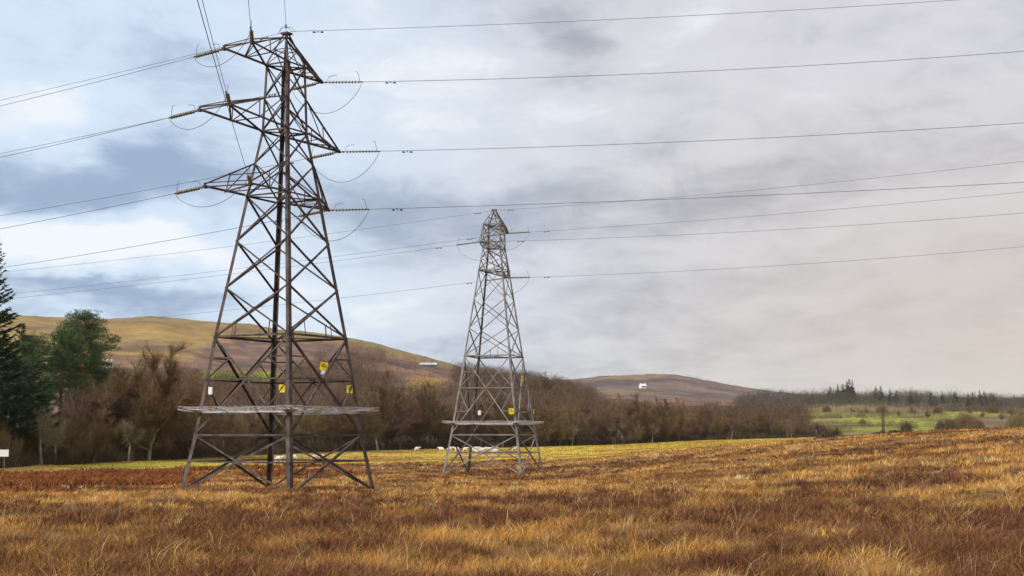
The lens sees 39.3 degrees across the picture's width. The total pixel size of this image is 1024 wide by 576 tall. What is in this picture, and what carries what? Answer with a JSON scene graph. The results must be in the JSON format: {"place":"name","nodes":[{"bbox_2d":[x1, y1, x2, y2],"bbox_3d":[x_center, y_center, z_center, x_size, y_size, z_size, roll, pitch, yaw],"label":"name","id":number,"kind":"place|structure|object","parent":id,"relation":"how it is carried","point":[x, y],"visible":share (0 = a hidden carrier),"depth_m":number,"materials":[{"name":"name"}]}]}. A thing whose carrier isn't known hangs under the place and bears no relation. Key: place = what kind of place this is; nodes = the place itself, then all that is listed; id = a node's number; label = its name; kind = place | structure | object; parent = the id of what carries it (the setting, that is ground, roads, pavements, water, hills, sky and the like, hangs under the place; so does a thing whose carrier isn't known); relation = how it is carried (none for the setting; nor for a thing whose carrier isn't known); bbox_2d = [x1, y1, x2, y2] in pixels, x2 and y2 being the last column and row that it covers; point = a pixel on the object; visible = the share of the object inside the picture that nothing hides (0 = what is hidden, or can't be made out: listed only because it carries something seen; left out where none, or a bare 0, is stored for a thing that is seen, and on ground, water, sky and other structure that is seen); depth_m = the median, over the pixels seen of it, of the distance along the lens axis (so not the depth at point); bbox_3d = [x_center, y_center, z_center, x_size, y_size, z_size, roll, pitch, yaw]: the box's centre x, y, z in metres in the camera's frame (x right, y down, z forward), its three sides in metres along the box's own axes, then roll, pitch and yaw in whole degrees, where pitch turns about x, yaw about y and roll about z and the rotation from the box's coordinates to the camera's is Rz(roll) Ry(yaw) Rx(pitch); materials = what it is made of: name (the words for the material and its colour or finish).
{"place":"outdoors","nodes":[
{"label":"outdoors","id":0,"kind":"place"},
{"bbox_2d":[0,315,1023,575],"bbox_3d":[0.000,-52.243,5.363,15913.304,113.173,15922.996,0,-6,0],"label":"ground","id":1,"kind":"structure","parent":0,"point":[158,333],"depth_m":922.22,"materials":[{"name":"brown plant"}]},
{"bbox_2d":[0,421,24,467],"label":"bare tree","id":2,"kind":"object","parent":1,"relation":"on","point":[3,445],"visible":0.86,"depth_m":167.31,"materials":[{"name":"brown plant"}]},
{"bbox_2d":[0,243,37,411],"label":"spruce tree","id":3,"kind":"object","parent":1,"relation":"on","point":[8,377],"visible":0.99,"depth_m":165.76,"materials":[{"name":"green plant"}]},
{"bbox_2d":[0,345,39,467],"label":"spruce tree","id":4,"kind":"object","parent":1,"relation":"on","point":[9,420],"visible":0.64,"depth_m":172.50,"materials":[{"name":"green plant"}]},
{"bbox_2d":[2,420,48,466],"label":"bare tree","id":5,"kind":"object","parent":1,"relation":"on","point":[27,445],"visible":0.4,"depth_m":176.52,"materials":[{"name":"brown plant"}]},
{"bbox_2d":[0,323,60,465],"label":"spruce tree","id":6,"kind":"object","parent":1,"relation":"on","point":[41,398],"visible":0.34,"depth_m":179.64,"materials":[{"name":"green plant"}]},
{"bbox_2d":[13,357,60,460],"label":"spruce tree","id":7,"kind":"object","parent":1,"relation":"on","point":[45,393],"visible":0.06,"depth_m":192.33,"materials":[{"name":"green plant"}]},
{"bbox_2d":[9,331,65,403],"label":"pine tree","id":8,"kind":"object","parent":1,"relation":"on","point":[36,340],"visible":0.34,"depth_m":211.71,"materials":[{"name":"green plant"}]},
{"bbox_2d":[20,403,60,465],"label":"birch tree","id":9,"kind":"object","parent":1,"relation":"on","point":[42,434],"visible":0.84,"depth_m":176.90,"materials":[{"name":"brown plant"}]},
{"bbox_2d":[43,418,66,464],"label":"birch tree","id":10,"kind":"object","parent":1,"relation":"on","point":[59,435],"visible":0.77,"depth_m":183.75,"materials":[{"name":"brown plant"}]},
{"bbox_2d":[38,326,90,411],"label":"pine tree","id":11,"kind":"object","parent":1,"relation":"on","point":[64,337],"visible":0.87,"depth_m":216.91,"materials":[{"name":"green plant"}]},
{"bbox_2d":[47,401,96,452],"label":"bare tree","id":12,"kind":"object","parent":1,"relation":"on","point":[70,425],"visible":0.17,"depth_m":196.60,"materials":[{"name":"brown plant"}]},
{"bbox_2d":[52,418,94,464],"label":"bare tree","id":13,"kind":"object","parent":1,"relation":"on","point":[77,449],"visible":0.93,"depth_m":187.25,"materials":[{"name":"brown plant"}]},
{"bbox_2d":[54,388,103,438],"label":"bare tree","id":14,"kind":"object","parent":1,"relation":"on","point":[77,401],"visible":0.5,"depth_m":202.93,"materials":[{"name":"brown plant"}]},
{"bbox_2d":[51,308,119,403],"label":"pine tree","id":15,"kind":"object","parent":1,"relation":"on","point":[88,315],"visible":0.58,"depth_m":222.38,"materials":[{"name":"green plant"}]},
{"bbox_2d":[58,387,125,454],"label":"bare tree","id":16,"kind":"object","parent":1,"relation":"on","point":[99,405],"visible":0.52,"depth_m":204.15,"materials":[{"name":"brown plant"}]},
{"bbox_2d":[66,324,121,447],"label":"pine tree","id":17,"kind":"object","parent":1,"relation":"on","point":[110,341],"visible":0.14,"depth_m":230.04,"materials":[{"name":"green plant"}]},
{"bbox_2d":[74,366,116,447],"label":"pine tree","id":18,"kind":"object","parent":1,"relation":"on","point":[99,372],"visible":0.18,"depth_m":226.05,"materials":[{"name":"green plant"}]},
{"bbox_2d":[70,393,123,463],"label":"bare tree","id":19,"kind":"object","parent":1,"relation":"on","point":[102,437],"visible":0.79,"depth_m":192.25,"materials":[{"name":"brown plant"}]},
{"bbox_2d":[61,363,175,460],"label":"bare tree","id":20,"kind":"object","parent":1,"relation":"on","point":[121,392],"visible":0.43,"depth_m":206.79,"materials":[{"name":"brown plant"}]},
{"bbox_2d":[86,353,160,410],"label":"bare tree","id":21,"kind":"object","parent":1,"relation":"on","point":[135,367],"visible":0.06,"depth_m":219.82,"materials":[{"name":"brown plant"}]},
{"bbox_2d":[91,372,156,451],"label":"bare tree","id":22,"kind":"object","parent":1,"relation":"on","point":[130,397],"visible":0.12,"depth_m":214.01,"materials":[{"name":"brown plant"}]},
{"bbox_2d":[107,404,154,460],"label":"bare tree","id":23,"kind":"object","parent":1,"relation":"on","point":[135,445],"visible":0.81,"depth_m":203.66,"materials":[{"name":"brown plant"}]},
{"bbox_2d":[118,418,148,461],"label":"birch tree","id":24,"kind":"object","parent":1,"relation":"on","point":[129,429],"visible":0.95,"depth_m":202.89,"materials":[{"name":"brown plant"}]},
{"bbox_2d":[95,337,207,460],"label":"bare tree","id":25,"kind":"object","parent":1,"relation":"on","point":[160,426],"visible":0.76,"depth_m":208.32,"materials":[{"name":"brown plant"}]},
{"bbox_2d":[124,342,222,458],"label":"bare tree","id":26,"kind":"object","parent":1,"relation":"on","point":[186,432],"visible":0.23,"depth_m":222.49,"materials":[{"name":"brown plant"}]},
{"bbox_2d":[0,462,378,492],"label":"bracken","id":27,"kind":"object","parent":1,"relation":"on","point":[147,476],"visible":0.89,"depth_m":121.04,"materials":[{"name":"dead brown bracken fronds"}]},
{"bbox_2d":[158,398,227,458],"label":"bare tree","id":28,"kind":"object","parent":1,"relation":"on","point":[179,442],"visible":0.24,"depth_m":225.39,"materials":[{"name":"brown plant"}]},
{"bbox_2d":[146,363,245,457],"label":"bare tree","id":29,"kind":"object","parent":1,"relation":"on","point":[215,417],"visible":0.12,"depth_m":232.59,"materials":[{"name":"brown plant"}]},
{"bbox_2d":[172,368,229,444],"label":"bare tree","id":30,"kind":"object","parent":1,"relation":"on","point":[197,386],"visible":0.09,"depth_m":278.64,"materials":[{"name":"brown plant"}]},
{"bbox_2d":[210,390,250,450],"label":"bare tree","id":31,"kind":"object","parent":1,"relation":"on","point":[239,423],"visible":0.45,"depth_m":248.48,"materials":[{"name":"brown plant"}]},
{"bbox_2d":[229,415,265,452],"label":"bare tree","id":32,"kind":"object","parent":1,"relation":"on","point":[249,440],"visible":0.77,"depth_m":264.44,"materials":[{"name":"brown plant"}]},
{"bbox_2d":[249,395,285,441],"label":"bare tree","id":33,"kind":"object","parent":1,"relation":"on","point":[280,417],"visible":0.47,"depth_m":275.11,"materials":[{"name":"brown plant"}]},
{"bbox_2d":[177,26,378,490],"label":"electricity pylon","id":34,"kind":"object","parent":1,"relation":"on","point":[287,70],"visible":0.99,"depth_m":83.71,"materials":[{"name":"grey metal"}]},
{"bbox_2d":[322,71,362,83],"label":"insulator string","id":35,"kind":"object","parent":34,"relation":"attached to","point":[342,82],"visible":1,"depth_m":88.27,"materials":[{"name":"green glass"}]},
{"bbox_2d":[369,51,1022,83],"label":"power line","id":36,"kind":"object","parent":35,"relation":"attached to","point":[386,82],"visible":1,"depth_m":87.52,"materials":[{"name":"metal"}]},
{"bbox_2d":[329,199,369,211],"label":"insulator string","id":37,"kind":"object","parent":34,"relation":"attached to","point":[352,209],"visible":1,"depth_m":88.21,"materials":[{"name":"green glass"}]},
{"bbox_2d":[388,182,1023,210],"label":"power line","id":38,"kind":"object","parent":37,"relation":"attached to","point":[393,209],"visible":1,"depth_m":87.46,"materials":[{"name":"metal"}]},
{"bbox_2d":[340,141,379,153],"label":"insulator string","id":39,"kind":"object","parent":34,"relation":"attached to","point":[363,151],"visible":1,"depth_m":89.49,"materials":[{"name":"grey glass"}]},
{"bbox_2d":[402,123,1018,152],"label":"power line","id":40,"kind":"object","parent":39,"relation":"attached to","point":[403,151],"visible":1,"depth_m":88.75,"materials":[{"name":"metal"}]},
{"bbox_2d":[290,0,950,32],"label":"earth wire","id":41,"kind":"object","parent":34,"relation":"attached to","point":[615,19],"visible":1,"depth_m":84.86,"materials":[{"name":"metal"}]},
{"bbox_2d":[268,408,314,448],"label":"bare tree","id":42,"kind":"object","parent":1,"relation":"on","point":[295,431],"visible":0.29,"depth_m":285.52,"materials":[{"name":"brown plant"}]},
{"bbox_2d":[284,414,319,448],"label":"bare tree","id":43,"kind":"object","parent":1,"relation":"on","point":[303,439],"visible":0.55,"depth_m":284.66,"materials":[{"name":"brown plant"}]},
{"bbox_2d":[298,397,330,446],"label":"bare tree","id":44,"kind":"object","parent":1,"relation":"on","point":[310,416],"visible":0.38,"depth_m":300.58,"materials":[{"name":"brown plant"}]},
{"bbox_2d":[309,401,347,450],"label":"bare tree","id":45,"kind":"object","parent":1,"relation":"on","point":[319,419],"visible":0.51,"depth_m":298.38,"materials":[{"name":"brown plant"}]},
{"bbox_2d":[317,405,349,450],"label":"bare tree","id":46,"kind":"object","parent":1,"relation":"on","point":[337,428],"visible":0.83,"depth_m":295.57,"materials":[{"name":"brown plant"}]},
{"bbox_2d":[322,392,386,450],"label":"bare tree","id":47,"kind":"object","parent":1,"relation":"on","point":[367,421],"visible":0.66,"depth_m":305.00,"materials":[{"name":"brown plant"}]},
{"bbox_2d":[323,384,385,449],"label":"bare tree","id":48,"kind":"object","parent":1,"relation":"on","point":[359,401],"visible":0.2,"depth_m":310.93,"materials":[{"name":"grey plant"}]},
{"bbox_2d":[368,401,403,449],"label":"bare tree","id":49,"kind":"object","parent":1,"relation":"on","point":[392,435],"visible":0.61,"depth_m":320.49,"materials":[{"name":"brown plant"}]},
{"bbox_2d":[357,368,427,446],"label":"bare tree","id":50,"kind":"object","parent":1,"relation":"on","point":[383,407],"visible":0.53,"depth_m":323.84,"materials":[{"name":"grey plant"}]},
{"bbox_2d":[384,399,422,449],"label":"bare tree","id":51,"kind":"object","parent":1,"relation":"on","point":[402,430],"visible":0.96,"depth_m":319.51,"materials":[{"name":"brown plant"}]},
{"bbox_2d":[0,437,814,472],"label":"pasture grass","id":52,"kind":"structure","parent":1,"relation":"on","point":[663,447],"depth_m":259.97,"materials":[{"name":"plant"}]},
{"bbox_2d":[0,421,834,467],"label":"undergrowth","id":53,"kind":"object","parent":1,"relation":"on","point":[112,454],"visible":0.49,"depth_m":284.20,"materials":[{"name":"plant"}]},
{"bbox_2d":[401,395,438,447],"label":"bare tree","id":54,"kind":"object","parent":1,"relation":"on","point":[426,426],"visible":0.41,"depth_m":328.88,"materials":[{"name":"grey plant"}]},
{"bbox_2d":[406,393,441,444],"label":"bare tree","id":55,"kind":"object","parent":1,"relation":"on","point":[419,423],"visible":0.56,"depth_m":330.05,"materials":[{"name":"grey plant"}]},
{"bbox_2d":[399,384,451,448],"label":"bare tree","id":56,"kind":"object","parent":1,"relation":"on","point":[434,413],"visible":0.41,"depth_m":334.46,"materials":[{"name":"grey plant"}]},
{"bbox_2d":[417,380,462,443],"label":"bare tree","id":57,"kind":"object","parent":1,"relation":"on","point":[432,402],"visible":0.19,"depth_m":354.49,"materials":[{"name":"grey plant"}]},
{"bbox_2d":[426,394,469,444],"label":"bare tree","id":58,"kind":"object","parent":1,"relation":"on","point":[439,435],"visible":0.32,"depth_m":346.69,"materials":[{"name":"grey plant"}]},
{"bbox_2d":[439,421,464,445],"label":"bare tree","id":59,"kind":"object","parent":1,"relation":"on","point":[447,433],"visible":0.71,"depth_m":339.06,"materials":[{"name":"brown plant"}]},
{"bbox_2d":[99,341,817,435],"bbox_3d":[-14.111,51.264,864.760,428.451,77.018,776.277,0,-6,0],"label":"hillside wood","id":60,"kind":"object","parent":1,"relation":"on","point":[796,414],"visible":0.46,"depth_m":771.00,"materials":[{"name":"brown plant"}]},
{"bbox_2d":[445,407,473,446],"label":"bare tree","id":61,"kind":"object","parent":1,"relation":"on","point":[459,428],"visible":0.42,"depth_m":344.67,"materials":[{"name":"brown plant"}]},
{"bbox_2d":[437,394,488,446],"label":"bare tree","id":62,"kind":"object","parent":1,"relation":"on","point":[467,419],"visible":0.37,"depth_m":353.45,"materials":[{"name":"brown plant"}]},
{"bbox_2d":[468,407,496,445],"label":"bare tree","id":63,"kind":"object","parent":1,"relation":"on","point":[488,415],"visible":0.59,"depth_m":355.08,"materials":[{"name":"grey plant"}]},
{"bbox_2d":[442,209,544,473],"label":"electricity pylon","id":64,"kind":"object","parent":1,"relation":"on","point":[498,227],"visible":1,"depth_m":146.76,"materials":[{"name":"grey metal"}]},
{"bbox_2d":[481,235,502,242],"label":"insulator string","id":65,"kind":"object","parent":64,"relation":"attached to","point":[491,241],"visible":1,"depth_m":142.47,"materials":[{"name":"grey glass"}]},
{"bbox_2d":[518,213,1019,241],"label":"power line","id":66,"kind":"object","parent":65,"relation":"attached to","point":[768,230],"visible":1,"depth_m":129.19,"materials":[{"name":"metal"}]},
{"bbox_2d":[496,161,1022,210],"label":"earth wire","id":67,"kind":"object","parent":64,"relation":"attached to","point":[769,188],"visible":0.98,"depth_m":134.79,"materials":[{"name":"metal"}]},
{"bbox_2d":[477,388,513,443],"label":"bare tree","id":68,"kind":"object","parent":1,"relation":"on","point":[498,403],"visible":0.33,"depth_m":368.39,"materials":[{"name":"brown plant"}]},
{"bbox_2d":[481,403,523,446],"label":"bare tree","id":69,"kind":"object","parent":1,"relation":"on","point":[501,429],"visible":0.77,"depth_m":351.33,"materials":[{"name":"brown plant"}]},
{"bbox_2d":[0,426,1023,575],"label":"heather","id":70,"kind":"object","parent":1,"relation":"on","point":[983,535],"visible":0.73,"depth_m":26.12,"materials":[{"name":"brown plant"}]},
{"bbox_2d":[0,427,1023,575],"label":"moor grass","id":71,"kind":"structure","parent":1,"relation":"on","point":[569,484],"depth_m":36.23,"materials":[{"name":"brown plant"}]},
{"bbox_2d":[508,420,538,446],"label":"bare tree","id":72,"kind":"object","parent":1,"relation":"on","point":[522,437],"visible":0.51,"depth_m":356.85,"materials":[{"name":"brown plant"}]},
{"bbox_2d":[511,395,543,445],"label":"bare tree","id":73,"kind":"object","parent":1,"relation":"on","point":[527,427],"visible":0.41,"depth_m":368.43,"materials":[{"name":"brown plant"}]},
{"bbox_2d":[527,413,554,446],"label":"bare tree","id":74,"kind":"object","parent":1,"relation":"on","point":[540,433],"visible":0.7,"depth_m":363.05,"materials":[{"name":"brown plant"}]},
{"bbox_2d":[540,405,569,445],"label":"bare tree","id":75,"kind":"object","parent":1,"relation":"on","point":[554,416],"visible":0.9,"depth_m":367.06,"materials":[{"name":"brown plant"}]},
{"bbox_2d":[547,415,572,445],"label":"bare tree","id":76,"kind":"object","parent":1,"relation":"on","point":[564,434],"visible":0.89,"depth_m":366.14,"materials":[{"name":"brown plant"}]},
{"bbox_2d":[547,391,594,443],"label":"bare tree","id":77,"kind":"object","parent":1,"relation":"on","point":[571,412],"visible":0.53,"depth_m":379.06,"materials":[{"name":"brown plant"}]},
{"bbox_2d":[568,414,592,444],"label":"bare tree","id":78,"kind":"object","parent":1,"relation":"on","point":[585,431],"visible":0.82,"depth_m":372.39,"materials":[{"name":"brown plant"}]},
{"bbox_2d":[578,408,600,444],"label":"bare tree","id":79,"kind":"object","parent":1,"relation":"on","point":[593,428],"visible":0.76,"depth_m":377.96,"materials":[{"name":"brown plant"}]},
{"bbox_2d":[594,416,618,444],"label":"bare tree","id":80,"kind":"object","parent":1,"relation":"on","point":[604,434],"visible":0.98,"depth_m":381.64,"materials":[{"name":"brown plant"}]},
{"bbox_2d":[604,412,622,443],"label":"bare tree","id":81,"kind":"object","parent":1,"relation":"on","point":[616,422],"visible":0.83,"depth_m":389.88,"materials":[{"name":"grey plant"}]},
{"bbox_2d":[608,401,636,443],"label":"bare tree","id":82,"kind":"object","parent":1,"relation":"on","point":[626,407],"visible":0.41,"depth_m":401.93,"materials":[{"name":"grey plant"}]},
{"bbox_2d":[605,390,648,442],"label":"bare tree","id":83,"kind":"object","parent":1,"relation":"on","point":[636,403],"visible":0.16,"depth_m":413.60,"materials":[{"name":"brown plant"}]},
{"bbox_2d":[617,408,651,443],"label":"bare tree","id":84,"kind":"object","parent":1,"relation":"on","point":[625,425],"visible":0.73,"depth_m":397.18,"materials":[{"name":"brown plant"}]},
{"bbox_2d":[626,420,645,442],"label":"bare tree","id":85,"kind":"object","parent":1,"relation":"on","point":[638,435],"visible":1,"depth_m":391.07,"materials":[{"name":"brown plant"}]},
{"bbox_2d":[624,400,657,443],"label":"bare tree","id":86,"kind":"object","parent":1,"relation":"on","point":[643,419],"visible":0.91,"depth_m":395.51,"materials":[{"name":"brown plant"}]},
{"bbox_2d":[655,411,675,441],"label":"bare tree","id":87,"kind":"object","parent":1,"relation":"on","point":[668,428],"visible":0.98,"depth_m":401.33,"materials":[{"name":"brown plant"}]},
{"bbox_2d":[654,405,695,441],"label":"bare tree","id":88,"kind":"object","parent":1,"relation":"on","point":[672,419],"visible":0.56,"depth_m":409.85,"materials":[{"name":"brown plant"}]},
{"bbox_2d":[662,396,700,427],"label":"bare tree","id":89,"kind":"object","parent":1,"relation":"on","point":[680,412],"visible":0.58,"depth_m":422.06,"materials":[{"name":"brown plant"}]},
{"bbox_2d":[697,413,716,438],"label":"bare tree","id":90,"kind":"object","parent":1,"relation":"on","point":[707,430],"visible":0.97,"depth_m":420.91,"materials":[{"name":"brown plant"}]},
{"bbox_2d":[697,404,720,433],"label":"bare tree","id":91,"kind":"object","parent":1,"relation":"on","point":[707,414],"visible":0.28,"depth_m":438.03,"materials":[{"name":"brown plant"}]},
{"bbox_2d":[708,415,728,438],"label":"bare tree","id":92,"kind":"object","parent":1,"relation":"on","point":[720,423],"visible":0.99,"depth_m":422.65,"materials":[{"name":"brown plant"}]},
{"bbox_2d":[733,409,760,437],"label":"bare tree","id":93,"kind":"object","parent":1,"relation":"on","point":[747,425],"visible":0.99,"depth_m":428.18,"materials":[{"name":"brown plant"}]},
{"bbox_2d":[750,411,768,438],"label":"bare tree","id":94,"kind":"object","parent":1,"relation":"on","point":[760,428],"visible":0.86,"depth_m":435.81,"materials":[{"name":"brown plant"}]},
{"bbox_2d":[587,400,1023,432],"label":"field scrub","id":95,"kind":"object","parent":1,"relation":"on","point":[889,422],"visible":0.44,"depth_m":832.98,"materials":[{"name":"plant"}]},
{"bbox_2d":[733,386,1023,410],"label":"wood","id":96,"kind":"object","parent":1,"relation":"on","point":[1002,402],"visible":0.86,"depth_m":1129.80,"materials":[{"name":"plant"}]},
{"bbox_2d":[951,410,978,428],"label":"bare shrub","id":97,"kind":"object","parent":1,"relation":"on","point":[968,420],"visible":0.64,"depth_m":606.56,"materials":[{"name":"brown plant"}]},
{"bbox_2d":[1003,411,1023,427],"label":"bare shrub","id":98,"kind":"object","parent":1,"relation":"on","point":[1017,420],"visible":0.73,"depth_m":619.35,"materials":[{"name":"brown plant"}]},
{"bbox_2d":[0,0,1023,397],"label":"sky","id":99,"kind":"structure","parent":0,"point":[952,321],"materials":[{"name":"grey"}]},
{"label":"insulator string","id":100,"kind":"object","parent":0,"visible":0},
{"bbox_2d":[536,192,1018,231],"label":"power line","id":101,"kind":"object","parent":100,"relation":"attached to","point":[775,214],"visible":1,"depth_m":139.26,"materials":[{"name":"metal"}]},
{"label":"insulator string","id":102,"kind":"object","parent":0,"visible":0},
{"bbox_2d":[544,246,1023,277],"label":"power line","id":103,"kind":"object","parent":102,"relation":"attached to","point":[780,265],"visible":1,"depth_m":138.76,"materials":[{"name":"metal"}]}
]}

